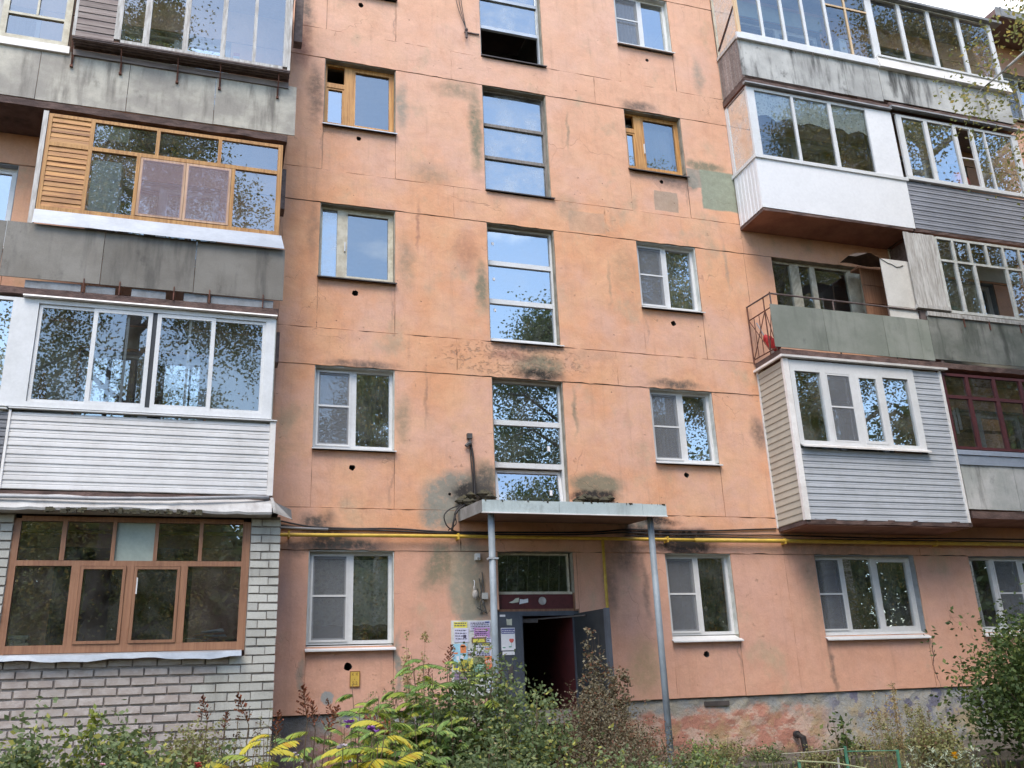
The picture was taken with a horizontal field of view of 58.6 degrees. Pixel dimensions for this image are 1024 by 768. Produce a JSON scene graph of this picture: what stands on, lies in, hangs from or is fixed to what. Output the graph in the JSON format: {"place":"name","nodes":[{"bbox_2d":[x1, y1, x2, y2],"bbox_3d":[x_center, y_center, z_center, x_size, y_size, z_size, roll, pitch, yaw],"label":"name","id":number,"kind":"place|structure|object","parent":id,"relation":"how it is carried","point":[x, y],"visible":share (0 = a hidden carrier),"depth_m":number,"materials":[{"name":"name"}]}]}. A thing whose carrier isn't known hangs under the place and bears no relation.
{"place":"outdoors","nodes":[
{"label":"outdoors","id":0,"kind":"place"},
{"bbox_2d":[664,738,1023,767],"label":"apron pavement","id":1,"kind":"structure","parent":0,"point":[1005,752],"depth_m":13.86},
{"bbox_2d":[674,733,718,765],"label":"weed clump","id":2,"kind":"object","parent":1,"relation":"on","point":[693,755],"visible":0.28,"depth_m":13.02,"materials":[{"name":"green plant"}]},
{"bbox_2d":[697,738,753,764],"bbox_3d":[3.103,5.426,13.268,0.884,0.473,0.606,4,-20,-17],"label":"weed clump","id":3,"kind":"object","parent":1,"relation":"on","point":[737,754],"visible":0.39,"depth_m":13.29,"materials":[{"name":"green plant"}]},
{"bbox_2d":[739,740,793,765],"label":"weed clump","id":4,"kind":"object","parent":1,"relation":"on","point":[758,754],"visible":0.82,"depth_m":13.35,"materials":[{"name":"green plant"}]},
{"bbox_2d":[833,733,888,756],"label":"weed clump","id":5,"kind":"object","parent":1,"relation":"on","point":[864,747],"visible":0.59,"depth_m":13.84,"materials":[{"name":"green plant"}]},
{"bbox_2d":[877,725,916,754],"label":"weed clump","id":6,"kind":"object","parent":1,"relation":"on","point":[905,742],"visible":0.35,"depth_m":13.93,"materials":[{"name":"green plant"}]},
{"bbox_2d":[725,744,1023,767],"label":"ground","id":7,"kind":"structure","parent":0,"point":[1004,762],"depth_m":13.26,"materials":[{"name":"green plant"}]},
{"bbox_2d":[0,696,74,767],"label":"bush","id":8,"kind":"object","parent":7,"relation":"on","point":[27,754],"visible":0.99,"depth_m":7.16,"materials":[{"name":"green plant"}]},
{"bbox_2d":[51,703,102,767],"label":"sapling","id":9,"kind":"object","parent":7,"relation":"on","point":[93,721],"visible":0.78,"depth_m":7.66,"materials":[{"name":"green plant"}]},
{"bbox_2d":[54,699,181,767],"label":"bush","id":10,"kind":"object","parent":7,"relation":"on","point":[122,740],"visible":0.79,"depth_m":7.54,"materials":[{"name":"green plant"}]},
{"bbox_2d":[75,737,244,767],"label":"bush","id":11,"kind":"object","parent":7,"relation":"on","point":[176,765],"visible":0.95,"depth_m":6.67,"materials":[{"name":"green plant"}]},
{"bbox_2d":[140,711,260,767],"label":"bush","id":12,"kind":"object","parent":7,"relation":"on","point":[191,747],"visible":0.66,"depth_m":7.92,"materials":[{"name":"green plant"}]},
{"bbox_2d":[215,717,263,766],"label":"tall weed","id":13,"kind":"object","parent":7,"relation":"on","point":[236,736],"visible":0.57,"depth_m":8.33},
{"bbox_2d":[198,692,299,767],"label":"false spiraea","id":14,"kind":"object","parent":7,"relation":"on","point":[274,750],"visible":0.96,"depth_m":6.91,"materials":[{"name":"plant"}]},
{"bbox_2d":[237,701,280,766],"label":"tall weed","id":15,"kind":"object","parent":7,"relation":"on","point":[260,745],"visible":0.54,"depth_m":10.09,"materials":[{"name":"green plant"}]},
{"bbox_2d":[273,685,444,767],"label":"false spiraea","id":16,"kind":"object","parent":7,"relation":"on","point":[367,740],"visible":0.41,"depth_m":8.82,"materials":[{"name":"green plant"}]},
{"bbox_2d":[295,684,422,767],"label":"false spiraea","id":17,"kind":"object","parent":7,"relation":"on","point":[370,763],"visible":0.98,"depth_m":7.00,"materials":[{"name":"plant"}]},
{"bbox_2d":[366,717,450,767],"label":"false spiraea","id":18,"kind":"object","parent":7,"relation":"on","point":[429,759],"visible":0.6,"depth_m":7.72,"materials":[{"name":"yellow plant"}]},
{"bbox_2d":[400,631,430,757],"bbox_3d":[-1.095,3.764,10.131,0.364,2.005,0.391,4,-20,-17],"label":"tall weed","id":19,"kind":"object","parent":7,"relation":"on","point":[421,658],"visible":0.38,"depth_m":10.27,"materials":[{"name":"beige plant"}]},
{"bbox_2d":[325,644,518,767],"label":"false spiraea","id":20,"kind":"object","parent":7,"relation":"on","point":[427,682],"visible":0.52,"depth_m":8.93,"materials":[{"name":"green plant"}]},
{"bbox_2d":[386,728,556,767],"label":"bush","id":21,"kind":"object","parent":7,"relation":"on","point":[486,761],"visible":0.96,"depth_m":7.74,"materials":[{"name":"green plant"}]},
{"bbox_2d":[392,629,560,767],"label":"bush","id":22,"kind":"object","parent":7,"relation":"on","point":[440,713],"visible":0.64,"depth_m":8.99,"materials":[{"name":"green plant"}]},
{"bbox_2d":[0,0,1023,767],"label":"apartment building","id":23,"kind":"structure","parent":7,"relation":"on","point":[226,278],"depth_m":15.01,"materials":[{"name":"paint"}]},
{"bbox_2d":[0,163,18,245],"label":"window","id":24,"kind":"structure","parent":23,"relation":"in","point":[5,169],"depth_m":13.42,"materials":[{"name":"white plastic"}]},
{"bbox_2d":[8,635,30,645],"bbox_3d":[-5.908,3.087,10.932,0.235,0.130,0.140,4,-20,-17],"label":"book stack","id":25,"kind":"object","parent":23,"relation":"in","point":[18,640],"visible":0.93,"depth_m":10.88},
{"bbox_2d":[9,6,42,37],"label":"window","id":26,"kind":"structure","parent":23,"relation":"in","point":[38,22],"depth_m":14.32,"materials":[{"name":"white plastic"}]},
{"bbox_2d":[36,370,46,411],"bbox_3d":[-6.187,0.083,11.997,0.120,0.560,0.120,4,-20,-17],"label":"bottle","id":27,"kind":"object","parent":23,"relation":"in","point":[41,392],"visible":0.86,"depth_m":11.97,"materials":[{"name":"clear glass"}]},
{"bbox_2d":[73,349,207,420],"bbox_3d":[-5.252,0.235,12.938,1.735,1.411,0.265,4,-20,-17],"label":"window","id":28,"kind":"structure","parent":23,"relation":"in","point":[163,359],"depth_m":13.18,"materials":[{"name":"white plastic"}]},
{"bbox_2d":[102,179,220,264],"bbox_3d":[-5.359,-2.412,13.844,1.735,1.411,0.265,4,-20,-17],"label":"window","id":29,"kind":"structure","parent":23,"relation":"in","point":[165,190],"depth_m":14.14,"materials":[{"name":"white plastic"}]},
{"bbox_2d":[117,25,230,94],"bbox_3d":[-5.467,-5.059,14.750,1.735,1.411,0.265,4,-20,-17],"label":"window","id":30,"kind":"structure","parent":23,"relation":"in","point":[194,42],"depth_m":15.01,"materials":[{"name":"white plastic"}]},
{"bbox_2d":[185,628,236,641],"bbox_3d":[-3.828,3.208,11.642,0.655,0.182,0.217,4,-20,-17],"label":"paper pile","id":31,"kind":"object","parent":23,"relation":"in","point":[214,631],"visible":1,"depth_m":11.62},
{"bbox_2d":[305,550,395,651],"bbox_3d":[-2.286,3.067,12.936,1.254,1.396,0.265,4,-20,-17],"label":"window","id":32,"kind":"structure","parent":23,"relation":"in","point":[330,572],"depth_m":12.93,"materials":[{"name":"white plastic"}]},
{"bbox_2d":[311,365,396,451],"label":"window","id":33,"kind":"structure","parent":23,"relation":"in","point":[334,415],"depth_m":13.85,"materials":[{"name":"white plastic"}]},
{"bbox_2d":[350,671,359,686],"bbox_3d":[-2.165,4.063,12.557,0.141,0.209,0.018,4,-20,-17],"label":"hydrant plate","id":34,"kind":"object","parent":23,"relation":"attached to","point":[354,678],"visible":1,"depth_m":12.55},
{"bbox_2d":[317,203,396,283],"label":"window","id":35,"kind":"structure","parent":23,"relation":"in","point":[343,212],"depth_m":14.85,"materials":[{"name":"beige paint"}]},
{"bbox_2d":[322,59,397,134],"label":"window","id":36,"kind":"structure","parent":23,"relation":"in","point":[350,70],"depth_m":15.74,"materials":[{"name":"yellow wood"}]},
{"bbox_2d":[353,560,387,625],"bbox_3d":[-2.332,2.999,13.093,1.150,0.940,0.046,4,-20,-17],"label":"lace curtain","id":37,"kind":"object","parent":23,"relation":"hanging from","point":[369,592],"visible":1,"depth_m":13.18,"materials":[{"name":"fabric"}]},
{"bbox_2d":[355,376,388,441],"bbox_3d":[-2.157,0.389,14.126,0.530,1.050,0.046,4,-20,-17],"label":"curtain","id":38,"kind":"object","parent":23,"relation":"hanging from","point":[371,408],"visible":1,"depth_m":14.12,"materials":[{"name":"fabric"}]},
{"bbox_2d":[451,445,475,530],"bbox_3d":[-0.734,1.549,13.848,0.432,1.398,0.077,8,-22,-28],"label":"cable","id":39,"kind":"object","parent":23,"relation":"attached to","point":[462,506],"visible":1,"depth_m":13.95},
{"bbox_2d":[451,620,492,695],"bbox_3d":[-0.574,3.938,13.116,0.600,1.045,0.049,4,-20,-17],"label":"notice board","id":40,"kind":"object","parent":23,"relation":"attached to","point":[465,631],"visible":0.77,"depth_m":13.17,"materials":[{"name":"multicoloured paper"}]},
{"bbox_2d":[477,572,487,613],"bbox_3d":[-0.448,3.080,13.453,0.177,0.609,0.070,4,-20,-17],"label":"junction box","id":41,"kind":"object","parent":23,"relation":"attached to","point":[483,595],"visible":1,"depth_m":13.42,"materials":[{"name":"plastic"}]},
{"bbox_2d":[479,0,546,67],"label":"window","id":42,"kind":"structure","parent":23,"relation":"in","point":[536,7],"depth_m":17.31,"materials":[{"name":"plastic"}]},
{"bbox_2d":[482,86,554,199],"bbox_3d":[0.083,-4.313,16.377,1.269,2.196,0.250,4,-20,-17],"label":"window","id":43,"kind":"structure","parent":23,"relation":"in","point":[487,90],"depth_m":16.54,"materials":[{"name":"grey wood"}]},
{"bbox_2d":[21,529,1023,607],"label":"gas pipe","id":44,"kind":"object","parent":23,"relation":"attached to","point":[457,536],"visible":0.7,"depth_m":14.08,"materials":[{"name":"metal"}]},
{"bbox_2d":[487,223,563,346],"bbox_3d":[0.190,-1.666,15.471,1.269,2.196,0.250,4,-20,-17],"label":"window","id":45,"kind":"structure","parent":23,"relation":"in","point":[553,306],"depth_m":15.59,"materials":[{"name":"white plastic"}]},
{"bbox_2d":[281,520,776,532],"bbox_3d":[0.579,2.241,14.100,8.143,0.167,0.037,4,-20,-17],"label":"cable","id":46,"kind":"object","parent":23,"relation":"attached to","point":[520,532],"visible":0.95,"depth_m":13.86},
{"bbox_2d":[492,377,568,501],"bbox_3d":[0.276,1.007,14.630,1.269,2.201,0.397,4,-20,-17],"label":"window","id":47,"kind":"structure","parent":23,"relation":"in","point":[562,480],"depth_m":14.72,"materials":[{"name":"white plastic"}]},
{"bbox_2d":[497,553,571,593],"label":"window","id":48,"kind":"structure","parent":23,"relation":"in","point":[568,591],"depth_m":14.00,"materials":[{"name":"beige paint"}]},
{"bbox_2d":[497,608,617,760],"bbox_3d":[0.612,4.353,13.025,1.446,2.230,0.990,4,-20,-17],"label":"entrance door","id":49,"kind":"structure","parent":23,"relation":"in","point":[598,620],"depth_m":13.39,"materials":[{"name":"grey metal"}]},
{"bbox_2d":[501,628,515,650],"bbox_3d":[-0.056,3.753,13.419,0.215,0.320,0.010,4,-20,-17],"label":"poster","id":50,"kind":"object","parent":49,"relation":"attached to","point":[507,638],"visible":1,"depth_m":13.42,"materials":[{"name":"white paper"}]},
{"bbox_2d":[454,489,673,766],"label":"entrance canopy","id":51,"kind":"object","parent":23,"relation":"attached to","point":[489,509],"visible":1,"depth_m":13.03,"materials":[{"name":"metal"}]},
{"bbox_2d":[614,0,674,54],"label":"window","id":52,"kind":"structure","parent":23,"relation":"in","point":[628,18],"depth_m":18.27,"materials":[{"name":"white plastic"}]},
{"bbox_2d":[281,525,1023,539],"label":"cable","id":53,"kind":"object","parent":23,"relation":"attached to","point":[667,534],"visible":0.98,"depth_m":14.75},
{"bbox_2d":[624,109,689,177],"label":"window","id":54,"kind":"structure","parent":23,"relation":"in","point":[637,132],"depth_m":17.43,"materials":[{"name":"yellow wood"}]},
{"bbox_2d":[625,124,672,170],"bbox_3d":[2.633,-4.466,17.583,1.000,1.100,0.046,4,-20,-17],"label":"window glass","id":55,"kind":"object","parent":54,"relation":"in","point":[658,149],"visible":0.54,"depth_m":17.66,"materials":[{"name":"glass"}]},
{"bbox_2d":[636,241,705,313],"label":"window","id":56,"kind":"structure","parent":23,"relation":"in","point":[652,266],"depth_m":16.47,"materials":[{"name":"white plastic"}]},
{"bbox_2d":[665,253,690,308],"bbox_3d":[3.034,-1.874,16.706,0.470,1.100,0.046,4,-20,-17],"label":"window pane","id":57,"kind":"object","parent":56,"relation":"attached to","point":[678,282],"visible":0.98,"depth_m":16.71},
{"bbox_2d":[649,388,722,465],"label":"window","id":58,"kind":"structure","parent":23,"relation":"in","point":[670,442],"depth_m":15.56,"materials":[{"name":"white plastic"}]},
{"bbox_2d":[664,553,743,642],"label":"window","id":59,"kind":"structure","parent":23,"relation":"in","point":[684,592],"depth_m":14.62,"materials":[{"name":"white plastic"}]},
{"bbox_2d":[697,559,726,627],"bbox_3d":[3.249,3.410,14.864,0.450,1.100,0.046,4,-20,-17],"label":"curtain","id":60,"kind":"object","parent":23,"relation":"hanging from","point":[710,579],"visible":1,"depth_m":14.87,"materials":[{"name":"fabric"}]},
{"bbox_2d":[739,17,820,47],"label":"window","id":61,"kind":"structure","parent":23,"relation":"in","point":[776,30],"depth_m":19.50,"materials":[{"name":"glass"}]},
{"bbox_2d":[760,132,842,166],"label":"window","id":62,"kind":"structure","parent":23,"relation":"in","point":[805,144],"depth_m":18.58,"materials":[{"name":"white plastic"}]},
{"bbox_2d":[754,92,867,135],"bbox_3d":[5.831,-5.241,17.769,2.700,0.600,0.046,4,-20,-17],"label":"lace curtain","id":63,"kind":"object","parent":23,"relation":"hanging from","point":[776,108],"visible":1,"depth_m":17.77,"materials":[{"name":"fabric"}]},
{"bbox_2d":[772,261,864,313],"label":"window","id":64,"kind":"structure","parent":23,"relation":"in","point":[852,279],"depth_m":17.60,"materials":[{"name":"beige paint"}]},
{"bbox_2d":[625,535,1023,542],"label":"gas pipe","id":65,"kind":"object","parent":23,"relation":"attached to","point":[826,539],"visible":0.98,"depth_m":15.66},
{"bbox_2d":[832,38,847,52],"bbox_3d":[6.785,-6.871,18.823,0.200,0.430,0.220,4,-20,-17],"label":"white box","id":66,"kind":"object","parent":23,"relation":"attached to","point":[839,44],"visible":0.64,"depth_m":18.77,"materials":[{"name":"paper"}]},
{"bbox_2d":[798,398,893,452],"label":"window","id":67,"kind":"structure","parent":23,"relation":"in","point":[872,407],"depth_m":16.88,"materials":[{"name":"white plastic"}]},
{"bbox_2d":[842,560,873,627],"bbox_3d":[5.915,3.613,15.697,0.550,1.150,0.046,4,-20,-17],"label":"curtain","id":68,"kind":"object","parent":23,"relation":"hanging from","point":[857,592],"visible":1,"depth_m":15.71,"materials":[{"name":"fabric"}]},
{"bbox_2d":[840,253,902,266],"bbox_3d":[6.811,-2.302,17.283,1.050,0.327,0.460,4,-20,-17],"label":"rag","id":69,"kind":"object","parent":23,"relation":"on","point":[867,259],"visible":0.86,"depth_m":17.34,"materials":[{"name":"fabric"}]},
{"bbox_2d":[814,555,931,640],"bbox_3d":[6.109,3.640,15.583,2.085,1.411,0.265,4,-20,-17],"label":"window","id":70,"kind":"structure","parent":23,"relation":"in","point":[829,568],"depth_m":15.57,"materials":[{"name":"white plastic"}]},
{"bbox_2d":[876,563,905,625],"bbox_3d":[6.604,3.667,15.934,0.490,1.110,0.046,4,-20,-17],"label":"curtain","id":71,"kind":"object","parent":23,"relation":"hanging from","point":[890,590],"visible":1,"depth_m":15.95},
{"bbox_2d":[866,44,941,66],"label":"window","id":72,"kind":"structure","parent":23,"relation":"in","point":[884,51],"depth_m":20.45,"materials":[{"name":"glass"}]},
{"bbox_2d":[900,156,967,184],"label":"window","id":73,"kind":"structure","parent":23,"relation":"in","point":[924,165],"depth_m":19.55,"materials":[{"name":"white plastic"}]},
{"bbox_2d":[950,172,970,190],"bbox_3d":[9.251,-4.121,18.915,0.520,0.514,0.180,4,-20,-17],"label":"basin","id":74,"kind":"object","parent":23,"relation":"in","point":[956,177],"visible":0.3,"depth_m":18.84,"materials":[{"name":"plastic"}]},
{"bbox_2d":[943,284,980,312],"bbox_3d":[8.940,-1.598,18.212,1.050,0.800,0.046,4,-20,-17],"label":"curtain","id":75,"kind":"object","parent":23,"relation":"hanging from","point":[971,300],"visible":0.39,"depth_m":18.30,"materials":[{"name":"fabric"}]},
{"bbox_2d":[945,279,998,314],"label":"window","id":76,"kind":"structure","parent":23,"relation":"in","point":[988,290],"depth_m":18.80,"materials":[{"name":"glass"}]},
{"bbox_2d":[951,409,1023,478],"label":"window","id":77,"kind":"structure","parent":23,"relation":"in","point":[1017,419],"depth_m":17.86,"materials":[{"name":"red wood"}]},
{"bbox_2d":[968,556,1023,636],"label":"window","id":78,"kind":"structure","parent":23,"relation":"in","point":[1006,568],"depth_m":16.62,"materials":[{"name":"white plastic"}]},
{"bbox_2d":[1002,73,1023,122],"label":"window","id":79,"kind":"structure","parent":23,"relation":"in","point":[1007,77],"depth_m":21.20,"materials":[{"name":"white plastic"}]},
{"bbox_2d":[469,673,592,767],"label":"bush","id":80,"kind":"object","parent":7,"relation":"on","point":[538,745],"visible":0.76,"depth_m":8.70,"materials":[{"name":"green plant"}]},
{"bbox_2d":[572,674,598,762],"bbox_3d":[0.877,4.201,10.818,0.276,1.457,0.323,4,-20,-17],"label":"spirea shoot","id":81,"kind":"object","parent":7,"relation":"on","point":[583,690],"visible":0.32,"depth_m":10.94,"materials":[{"name":"brown plant"}]},
{"bbox_2d":[579,679,607,766],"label":"spirea shoot","id":82,"kind":"object","parent":7,"relation":"on","point":[603,713],"visible":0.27,"depth_m":10.85,"materials":[{"name":"green plant"}]},
{"bbox_2d":[580,627,608,747],"bbox_3d":[1.000,3.973,11.032,0.303,2.010,0.321,16,-26,-42],"label":"spirea shoot","id":83,"kind":"object","parent":7,"relation":"on","point":[589,674],"visible":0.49,"depth_m":11.21,"materials":[{"name":"green plant"}]},
{"bbox_2d":[541,658,650,767],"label":"bush","id":84,"kind":"object","parent":7,"relation":"on","point":[590,722],"visible":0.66,"depth_m":10.56,"materials":[{"name":"green plant"}]},
{"bbox_2d":[590,639,619,756],"bbox_3d":[1.114,4.008,11.015,0.395,1.928,0.331,4,-20,-17],"label":"spirea shoot","id":85,"kind":"object","parent":7,"relation":"on","point":[596,670],"visible":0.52,"depth_m":11.11,"materials":[{"name":"brown plant"}]},
{"bbox_2d":[604,671,633,758],"bbox_3d":[1.324,4.259,11.089,0.350,1.481,0.299,-15,-23,33],"label":"spirea shoot","id":86,"kind":"object","parent":7,"relation":"on","point":[616,689],"visible":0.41,"depth_m":11.24,"materials":[{"name":"brown plant"}]},
{"bbox_2d":[541,715,709,767],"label":"bush","id":87,"kind":"object","parent":7,"relation":"on","point":[609,761],"visible":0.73,"depth_m":9.12,"materials":[{"name":"green plant"}]},
{"bbox_2d":[614,666,638,759],"bbox_3d":[1.405,4.250,11.159,0.347,1.538,0.270,4,-20,-17],"label":"spirea shoot","id":88,"kind":"object","parent":7,"relation":"on","point":[629,698],"visible":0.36,"depth_m":11.26,"materials":[{"name":"brown plant"}]},
{"bbox_2d":[565,723,705,767],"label":"bush","id":89,"kind":"object","parent":7,"relation":"on","point":[600,763],"visible":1,"depth_m":7.69,"materials":[{"name":"green plant"}]},
{"bbox_2d":[595,706,678,766],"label":"bush","id":90,"kind":"object","parent":7,"relation":"on","point":[646,740],"visible":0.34,"depth_m":10.95,"materials":[{"name":"green plant"}]},
{"bbox_2d":[686,734,715,767],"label":"tall weed","id":91,"kind":"object","parent":7,"relation":"on","point":[695,746],"visible":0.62,"depth_m":12.46,"materials":[{"name":"green plant"}]},
{"bbox_2d":[664,736,756,767],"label":"bush","id":92,"kind":"object","parent":7,"relation":"on","point":[709,765],"visible":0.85,"depth_m":9.39,"materials":[{"name":"green plant"}]},
{"bbox_2d":[714,732,743,765],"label":"tall weed","id":93,"kind":"object","parent":7,"relation":"on","point":[727,751],"visible":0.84,"depth_m":12.80,"materials":[{"name":"green plant"}]},
{"bbox_2d":[793,731,808,751],"bbox_3d":[4.509,5.627,14.181,0.115,0.438,0.231,7,-21,-25],"label":"stub pipe","id":94,"kind":"object","parent":7,"relation":"on","point":[802,737],"visible":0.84,"depth_m":14.15,"materials":[{"name":"metal"}]},
{"bbox_2d":[792,740,843,767],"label":"weed clump","id":95,"kind":"object","parent":7,"relation":"on","point":[818,754],"visible":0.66,"depth_m":12.97,"materials":[{"name":"green plant"}]},
{"bbox_2d":[782,746,901,767],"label":"garden fence","id":96,"kind":"object","parent":7,"relation":"on","point":[847,765],"visible":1,"depth_m":11.13,"materials":[{"name":"green paint"}]},
{"bbox_2d":[818,711,869,767],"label":"bush","id":97,"kind":"object","parent":7,"relation":"on","point":[844,738],"visible":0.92,"depth_m":12.07,"materials":[{"name":"green plant"}]},
{"bbox_2d":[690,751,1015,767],"bbox_3d":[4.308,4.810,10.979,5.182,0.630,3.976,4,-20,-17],"label":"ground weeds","id":98,"kind":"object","parent":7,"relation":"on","point":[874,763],"visible":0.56,"depth_m":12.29,"materials":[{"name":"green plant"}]},
{"bbox_2d":[864,692,894,767],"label":"dry weed","id":99,"kind":"object","parent":7,"relation":"on","point":[869,719],"visible":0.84,"depth_m":12.28,"materials":[{"name":"beige plant"}]},
{"bbox_2d":[874,707,905,767],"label":"dry weed","id":100,"kind":"object","parent":7,"relation":"on","point":[888,738],"visible":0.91,"depth_m":11.89,"materials":[{"name":"beige plant"}]},
{"bbox_2d":[888,682,910,767],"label":"dry weed","id":101,"kind":"object","parent":7,"relation":"on","point":[894,706],"visible":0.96,"depth_m":12.40,"materials":[{"name":"beige plant"}]},
{"bbox_2d":[903,703,925,767],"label":"dry weed","id":102,"kind":"object","parent":7,"relation":"on","point":[909,723],"visible":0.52,"depth_m":12.40,"materials":[{"name":"brown plant"}]},
{"bbox_2d":[906,705,931,765],"bbox_3d":[5.267,4.637,11.764,0.283,0.936,0.324,-11,-21,23],"label":"dry weed","id":103,"kind":"object","parent":7,"relation":"on","point":[922,723],"visible":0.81,"depth_m":11.84,"materials":[{"name":"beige plant"}]},
{"bbox_2d":[905,716,978,767],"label":"bush","id":104,"kind":"object","parent":7,"relation":"on","point":[938,741],"visible":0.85,"depth_m":11.52,"materials":[{"name":"green plant"}]},
{"bbox_2d":[903,745,982,767],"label":"silver plant","id":105,"kind":"object","parent":7,"relation":"on","point":[955,754],"visible":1,"depth_m":9.97,"materials":[{"name":"green plant"}]},
{"bbox_2d":[920,577,1023,766],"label":"bush","id":106,"kind":"object","parent":7,"relation":"on","point":[1010,690],"visible":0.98,"depth_m":12.26,"materials":[{"name":"green plant"}]},
{"bbox_2d":[933,0,1023,218],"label":"birch tree","id":107,"kind":"object","parent":7,"relation":"on","point":[988,84],"visible":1,"depth_m":16.60,"materials":[{"name":"green plant"}]},
{"bbox_2d":[911,0,1023,16],"label":"sky","id":108,"kind":"structure","parent":0,"point":[981,8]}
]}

